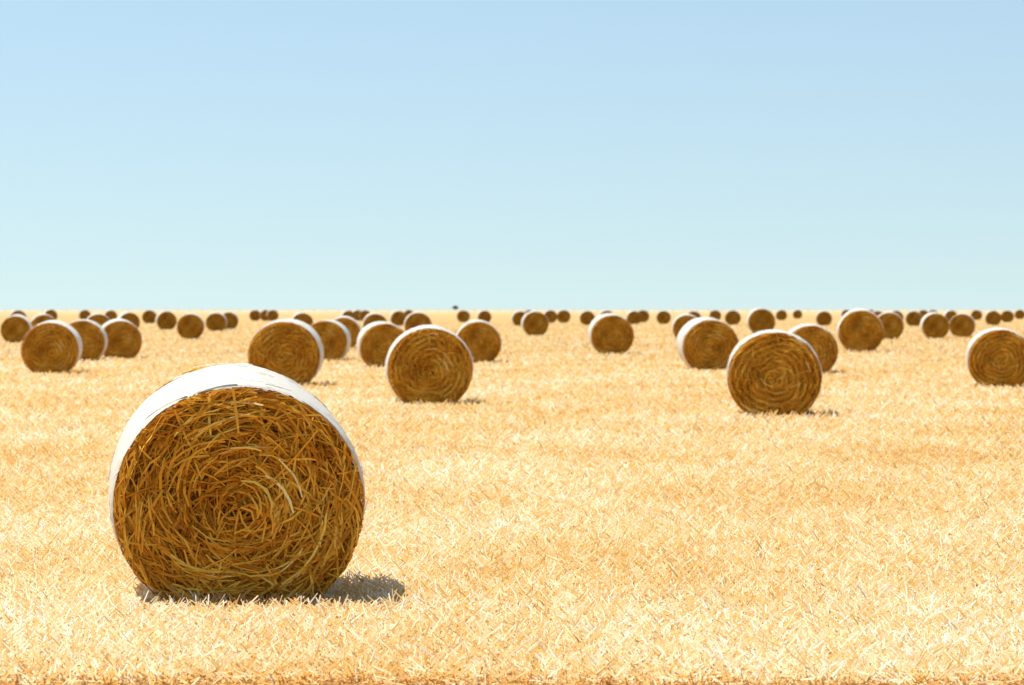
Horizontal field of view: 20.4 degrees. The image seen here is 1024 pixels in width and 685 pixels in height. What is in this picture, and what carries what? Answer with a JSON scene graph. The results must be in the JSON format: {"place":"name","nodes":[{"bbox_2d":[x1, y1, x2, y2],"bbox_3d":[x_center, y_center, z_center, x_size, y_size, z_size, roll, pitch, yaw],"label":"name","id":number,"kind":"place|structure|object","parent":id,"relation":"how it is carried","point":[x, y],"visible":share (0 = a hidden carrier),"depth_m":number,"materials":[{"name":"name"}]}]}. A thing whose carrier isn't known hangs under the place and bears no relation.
{"place":"outdoors","nodes":[
{"label":"outdoors","id":0,"kind":"place"},
{"bbox_2d":[0,310,1023,684],"bbox_3d":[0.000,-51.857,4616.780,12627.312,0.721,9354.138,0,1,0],"label":"field ground","id":1,"kind":"structure","parent":0,"point":[434,316],"depth_m":186.09,"materials":[{"name":"yellow plant"}]},
{"bbox_2d":[0,314,32,342],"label":"round bale","id":2,"kind":"object","parent":1,"relation":"on","point":[16,327],"visible":0.86,"depth_m":125.23,"materials":[{"name":"plant"}]},
{"bbox_2d":[10,310,26,316],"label":"round bale","id":3,"kind":"object","parent":1,"relation":"on","point":[20,312],"visible":0.16,"depth_m":241.43,"materials":[{"name":"plant"}]},
{"bbox_2d":[31,313,54,326],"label":"round bale","id":4,"kind":"object","parent":1,"relation":"on","point":[38,319],"visible":0.3,"depth_m":135.12,"materials":[{"name":"plant"}]},
{"bbox_2d":[44,309,57,319],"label":"round bale","id":5,"kind":"object","parent":1,"relation":"on","point":[52,313],"visible":0.52,"depth_m":287.67,"materials":[{"name":"plant"}]},
{"bbox_2d":[21,320,82,374],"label":"round bale","id":6,"kind":"object","parent":1,"relation":"on","point":[53,346],"visible":0.93,"depth_m":66.99,"materials":[{"name":"plant"}]},
{"bbox_2d":[78,309,90,318],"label":"round bale","id":7,"kind":"object","parent":1,"relation":"on","point":[84,314],"visible":0.88,"depth_m":332.21,"materials":[{"name":"plant"}]},
{"bbox_2d":[69,319,107,360],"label":"round bale","id":8,"kind":"object","parent":1,"relation":"on","point":[93,335],"visible":0.62,"depth_m":81.46,"materials":[{"name":"plant"}]},
{"bbox_2d":[86,313,109,325],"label":"round bale","id":9,"kind":"object","parent":1,"relation":"on","point":[100,319],"visible":0.16,"depth_m":137.51,"materials":[{"name":"plant"}]},
{"bbox_2d":[104,310,116,319],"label":"round bale","id":10,"kind":"object","parent":1,"relation":"on","point":[110,314],"visible":0.74,"depth_m":295.58,"materials":[{"name":"plant"}]},
{"bbox_2d":[102,318,142,358],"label":"round bale","id":11,"kind":"object","parent":1,"relation":"on","point":[124,338],"visible":0.82,"depth_m":86.00,"materials":[{"name":"plant"}]},
{"bbox_2d":[117,312,139,327],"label":"round bale","id":12,"kind":"object","parent":1,"relation":"on","point":[131,317],"visible":0.49,"depth_m":177.64,"materials":[{"name":"plant"}]},
{"bbox_2d":[142,310,156,322],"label":"round bale","id":13,"kind":"object","parent":1,"relation":"on","point":[148,316],"visible":0.97,"depth_m":264.15,"materials":[{"name":"plant"}]},
{"bbox_2d":[155,311,176,329],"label":"round bale","id":14,"kind":"object","parent":1,"relation":"on","point":[165,320],"visible":0.98,"depth_m":195.14,"materials":[{"name":"plant"}]},
{"bbox_2d":[176,313,204,338],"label":"round bale","id":15,"kind":"object","parent":1,"relation":"on","point":[191,325],"visible":0.94,"depth_m":136.87,"materials":[{"name":"plant"}]},
{"bbox_2d":[205,312,226,330],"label":"round bale","id":16,"kind":"object","parent":1,"relation":"on","point":[215,321],"visible":0.97,"depth_m":181.80,"materials":[{"name":"plant"}]},
{"bbox_2d":[223,311,238,329],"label":"round bale","id":17,"kind":"object","parent":1,"relation":"on","point":[232,320],"visible":0.75,"depth_m":196.18,"materials":[{"name":"plant"}]},
{"bbox_2d":[106,363,368,605],"bbox_3d":[-1.575,0.840,16.234,1.464,1.387,1.444,0,5,-8],"label":"round bale","id":18,"kind":"object","parent":1,"relation":"on","point":[235,479],"visible":0.94,"depth_m":15.60,"materials":[{"name":"plant"}]},
{"bbox_2d":[249,309,259,320],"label":"round bale","id":19,"kind":"object","parent":1,"relation":"on","point":[254,315],"visible":1,"depth_m":318.58,"materials":[{"name":"plant"}]},
{"bbox_2d":[259,309,268,320],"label":"round bale","id":20,"kind":"object","parent":1,"relation":"on","point":[263,316],"visible":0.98,"depth_m":316.96,"materials":[{"name":"plant"}]},
{"bbox_2d":[266,309,278,320],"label":"round bale","id":21,"kind":"object","parent":1,"relation":"on","point":[272,314],"visible":0.96,"depth_m":316.34,"materials":[{"name":"plant"}]},
{"bbox_2d":[247,318,323,385],"bbox_3d":[-4.623,0.255,58.229,1.523,1.481,1.535,0,3,0],"label":"round bale","id":22,"kind":"object","parent":1,"relation":"on","point":[292,349],"visible":0.86,"depth_m":57.53,"materials":[{"name":"plant"}]},
{"bbox_2d":[292,312,312,325],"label":"round bale","id":23,"kind":"object","parent":1,"relation":"on","point":[306,318],"visible":0.47,"depth_m":173.21,"materials":[{"name":"plant"}]},
{"bbox_2d":[311,320,350,361],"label":"round bale","id":24,"kind":"object","parent":1,"relation":"on","point":[335,336],"visible":0.62,"depth_m":83.58,"materials":[{"name":"plant"}]},
{"bbox_2d":[334,316,360,346],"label":"round bale","id":25,"kind":"object","parent":1,"relation":"on","point":[352,325],"visible":0.35,"depth_m":108.94,"materials":[{"name":"plant"}]},
{"bbox_2d":[340,310,355,318],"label":"round bale","id":26,"kind":"object","parent":1,"relation":"on","point":[350,313],"visible":0.46,"depth_m":264.87,"materials":[{"name":"plant"}]},
{"bbox_2d":[352,310,360,320],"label":"round bale","id":27,"kind":"object","parent":1,"relation":"on","point":[356,312],"visible":0.48,"depth_m":319.43,"materials":[{"name":"plant"}]},
{"bbox_2d":[359,310,370,320],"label":"round bale","id":28,"kind":"object","parent":1,"relation":"on","point":[363,314],"visible":0.7,"depth_m":305.31,"materials":[{"name":"plant"}]},
{"bbox_2d":[362,312,386,327],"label":"round bale","id":29,"kind":"object","parent":1,"relation":"on","point":[371,318],"visible":0.36,"depth_m":150.33,"materials":[{"name":"plant"}]},
{"bbox_2d":[356,321,403,366],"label":"round bale","id":30,"kind":"object","parent":1,"relation":"on","point":[375,340],"visible":0.73,"depth_m":73.82,"materials":[{"name":"plant"}]},
{"bbox_2d":[389,310,406,325],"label":"round bale","id":31,"kind":"object","parent":1,"relation":"on","point":[397,317],"visible":0.94,"depth_m":233.10,"materials":[{"name":"plant"}]},
{"bbox_2d":[404,309,412,315],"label":"round bale","id":32,"kind":"object","parent":1,"relation":"on","point":[407,312],"visible":0.48,"depth_m":391.26,"materials":[{"name":"plant"}]},
{"bbox_2d":[404,311,431,330],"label":"round bale","id":33,"kind":"object","parent":1,"relation":"on","point":[414,319],"visible":0.65,"depth_m":145.28,"materials":[{"name":"plant"}]},
{"bbox_2d":[384,324,474,405],"bbox_3d":[-1.387,0.413,47.745,1.506,1.427,1.486,0,3,-4],"label":"round bale","id":34,"kind":"object","parent":1,"relation":"on","point":[430,363],"visible":0.98,"depth_m":47.08,"materials":[{"name":"plant"}]},
{"bbox_2d":[457,310,470,321],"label":"round bale","id":35,"kind":"object","parent":1,"relation":"on","point":[463,315],"visible":0.98,"depth_m":287.65,"materials":[{"name":"plant"}]},
{"bbox_2d":[456,319,501,363],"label":"round bale","id":36,"kind":"object","parent":1,"relation":"on","point":[482,339],"visible":0.78,"depth_m":80.72,"materials":[{"name":"plant"}]},
{"bbox_2d":[477,310,490,321],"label":"round bale","id":37,"kind":"object","parent":1,"relation":"on","point":[484,315],"visible":0.83,"depth_m":273.97,"materials":[{"name":"plant"}]},
{"bbox_2d":[0,309,1006,311],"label":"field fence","id":38,"kind":"object","parent":1,"relation":"on","point":[504,309],"visible":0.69,"depth_m":1149.91,"materials":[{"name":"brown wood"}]},
{"bbox_2d":[0,441,1023,684],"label":"stubble field","id":39,"kind":"structure","parent":1,"relation":"on","point":[107,629],"depth_m":16.68,"materials":[{"name":"beige plant"}]},
{"bbox_2d":[0,352,1023,462],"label":"stubble field","id":40,"kind":"structure","parent":1,"relation":"on","point":[728,416],"depth_m":44.95,"materials":[{"name":"beige plant"}]},
{"bbox_2d":[0,323,1023,363],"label":"stubble","id":41,"kind":"object","parent":1,"relation":"on","point":[567,345],"visible":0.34,"depth_m":114.04,"materials":[{"name":"beige plant"}]},
{"bbox_2d":[511,311,525,325],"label":"round bale","id":42,"kind":"object","parent":1,"relation":"on","point":[516,317],"visible":0.63,"depth_m":235.47,"materials":[{"name":"plant"}]},
{"bbox_2d":[521,311,548,334],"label":"round bale","id":43,"kind":"object","parent":1,"relation":"on","point":[534,322],"visible":1,"depth_m":157.29,"materials":[{"name":"plant"}]},
{"bbox_2d":[544,310,556,322],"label":"round bale","id":44,"kind":"object","parent":1,"relation":"on","point":[551,315],"visible":0.81,"depth_m":275.55,"materials":[{"name":"plant"}]},
{"bbox_2d":[557,309,570,322],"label":"round bale","id":45,"kind":"object","parent":1,"relation":"on","point":[563,315],"visible":1,"depth_m":275.45,"materials":[{"name":"plant"}]},
{"bbox_2d":[579,310,594,324],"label":"round bale","id":46,"kind":"object","parent":1,"relation":"on","point":[586,317],"visible":0.89,"depth_m":244.41,"materials":[{"name":"plant"}]},
{"bbox_2d":[598,310,613,315],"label":"round bale","id":47,"kind":"object","parent":1,"relation":"on","point":[604,312],"visible":0.14,"depth_m":237.44,"materials":[{"name":"plastic"}]},
{"bbox_2d":[588,313,633,354],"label":"round bale","id":48,"kind":"object","parent":1,"relation":"on","point":[610,332],"visible":0.99,"depth_m":94.69,"materials":[{"name":"plant"}]},
{"bbox_2d":[626,310,640,323],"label":"round bale","id":49,"kind":"object","parent":1,"relation":"on","point":[633,317],"visible":1,"depth_m":254.80,"materials":[{"name":"plant"}]},
{"bbox_2d":[638,310,649,321],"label":"round bale","id":50,"kind":"object","parent":1,"relation":"on","point":[645,315],"visible":0.61,"depth_m":284.61,"materials":[{"name":"plant"}]},
{"bbox_2d":[656,310,670,323],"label":"round bale","id":51,"kind":"object","parent":1,"relation":"on","point":[663,316],"visible":1,"depth_m":257.86,"materials":[{"name":"plant"}]},
{"bbox_2d":[672,313,695,337],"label":"round bale","id":52,"kind":"object","parent":1,"relation":"on","point":[679,321],"visible":0.31,"depth_m":130.07,"materials":[{"name":"plant"}]},
{"bbox_2d":[688,311,701,317],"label":"round bale","id":53,"kind":"object","parent":1,"relation":"on","point":[696,314],"visible":0.37,"depth_m":247.40,"materials":[{"name":"plant"}]},
{"bbox_2d":[676,316,738,371],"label":"round bale","id":54,"kind":"object","parent":1,"relation":"on","point":[706,343],"visible":0.96,"depth_m":71.97,"materials":[{"name":"plant"}]},
{"bbox_2d":[709,310,721,319],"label":"round bale","id":55,"kind":"object","parent":1,"relation":"on","point":[715,314],"visible":0.84,"depth_m":320.02,"materials":[{"name":"plant"}]},
{"bbox_2d":[725,310,740,324],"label":"round bale","id":56,"kind":"object","parent":1,"relation":"on","point":[732,317],"visible":1,"depth_m":244.44,"materials":[{"name":"plant"}]},
{"bbox_2d":[746,308,774,332],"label":"round bale","id":57,"kind":"object","parent":1,"relation":"on","point":[760,319],"visible":0.88,"depth_m":166.58,"materials":[{"name":"plant"}]},
{"bbox_2d":[726,329,822,418],"bbox_3d":[3.932,0.508,42.699,1.455,1.413,1.444,0,2,5],"label":"round bale","id":58,"kind":"object","parent":1,"relation":"on","point":[772,370],"visible":0.98,"depth_m":42.05,"materials":[{"name":"plant"}]},
{"bbox_2d":[775,310,786,319],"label":"round bale","id":59,"kind":"object","parent":1,"relation":"on","point":[780,314],"visible":1,"depth_m":329.61,"materials":[{"name":"plant"}]},
{"bbox_2d":[792,309,802,318],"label":"round bale","id":60,"kind":"object","parent":1,"relation":"on","point":[797,314],"visible":1,"depth_m":387.23,"materials":[{"name":"plant"}]},
{"bbox_2d":[789,323,837,373],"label":"round bale","id":61,"kind":"object","parent":1,"relation":"on","point":[821,341],"visible":0.43,"depth_m":68.74,"materials":[{"name":"plant"}]},
{"bbox_2d":[815,310,831,325],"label":"round bale","id":62,"kind":"object","parent":1,"relation":"on","point":[823,317],"visible":0.95,"depth_m":234.29,"materials":[{"name":"plant"}]},
{"bbox_2d":[841,309,849,315],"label":"round bale","id":63,"kind":"object","parent":1,"relation":"on","point":[844,311],"visible":0.25,"depth_m":373.75,"materials":[{"name":"plant"}]},
{"bbox_2d":[836,308,883,351],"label":"round bale","id":64,"kind":"object","parent":1,"relation":"on","point":[859,329],"visible":0.96,"depth_m":98.49,"materials":[{"name":"plant"}]},
{"bbox_2d":[873,310,882,315],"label":"round bale","id":65,"kind":"object","parent":1,"relation":"on","point":[877,312],"visible":0.16,"depth_m":232.07,"materials":[{"name":"plant"}]},
{"bbox_2d":[878,311,903,338],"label":"round bale","id":66,"kind":"object","parent":1,"relation":"on","point":[893,324],"visible":0.8,"depth_m":137.97,"materials":[{"name":"plant"}]},
{"bbox_2d":[891,310,903,318],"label":"round bale","id":67,"kind":"object","parent":1,"relation":"on","point":[899,313],"visible":0.22,"depth_m":250.78},
{"bbox_2d":[905,310,921,325],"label":"round bale","id":68,"kind":"object","parent":1,"relation":"on","point":[913,318],"visible":0.94,"depth_m":227.76,"materials":[{"name":"plant"}]},
{"bbox_2d":[919,310,927,317],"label":"round bale","id":69,"kind":"object","parent":1,"relation":"on","point":[923,313],"visible":0.58,"depth_m":359.20,"materials":[{"name":"plant"}]},
{"bbox_2d":[920,312,949,337],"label":"round bale","id":70,"kind":"object","parent":1,"relation":"on","point":[934,324],"visible":0.98,"depth_m":140.69,"materials":[{"name":"plant"}]},
{"bbox_2d":[944,310,956,321],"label":"round bale","id":71,"kind":"object","parent":1,"relation":"on","point":[949,314],"visible":0.6,"depth_m":290.95,"materials":[{"name":"plant"}]},
{"bbox_2d":[949,313,975,336],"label":"round bale","id":72,"kind":"object","parent":1,"relation":"on","point":[962,324],"visible":0.98,"depth_m":145.51,"materials":[{"name":"plant"}]},
{"bbox_2d":[971,309,982,319],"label":"round bale","id":73,"kind":"object","parent":1,"relation":"on","point":[976,314],"visible":0.96,"depth_m":340.41,"materials":[{"name":"plant"}]},
{"bbox_2d":[984,310,1000,324],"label":"round bale","id":74,"kind":"object","parent":1,"relation":"on","point":[992,317],"visible":0.98,"depth_m":234.20,"materials":[{"name":"plant"}]},
{"bbox_2d":[965,327,1023,386],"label":"round bale","id":75,"kind":"object","parent":1,"relation":"on","point":[994,357],"visible":0.94,"depth_m":57.15,"materials":[{"name":"plant"}]},
{"bbox_2d":[1001,310,1013,321],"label":"round bale","id":76,"kind":"object","parent":1,"relation":"on","point":[1007,315],"visible":0.98,"depth_m":287.34,"materials":[{"name":"plant"}]},
{"bbox_2d":[1014,309,1023,318],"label":"round bale","id":77,"kind":"object","parent":1,"relation":"on","point":[1018,313],"visible":0.99,"depth_m":361.67,"materials":[{"name":"plant"}]},
{"bbox_2d":[0,0,1023,309],"label":"sky","id":78,"kind":"structure","parent":0,"point":[155,154],"materials":[{"name":"blue"}]}
]}

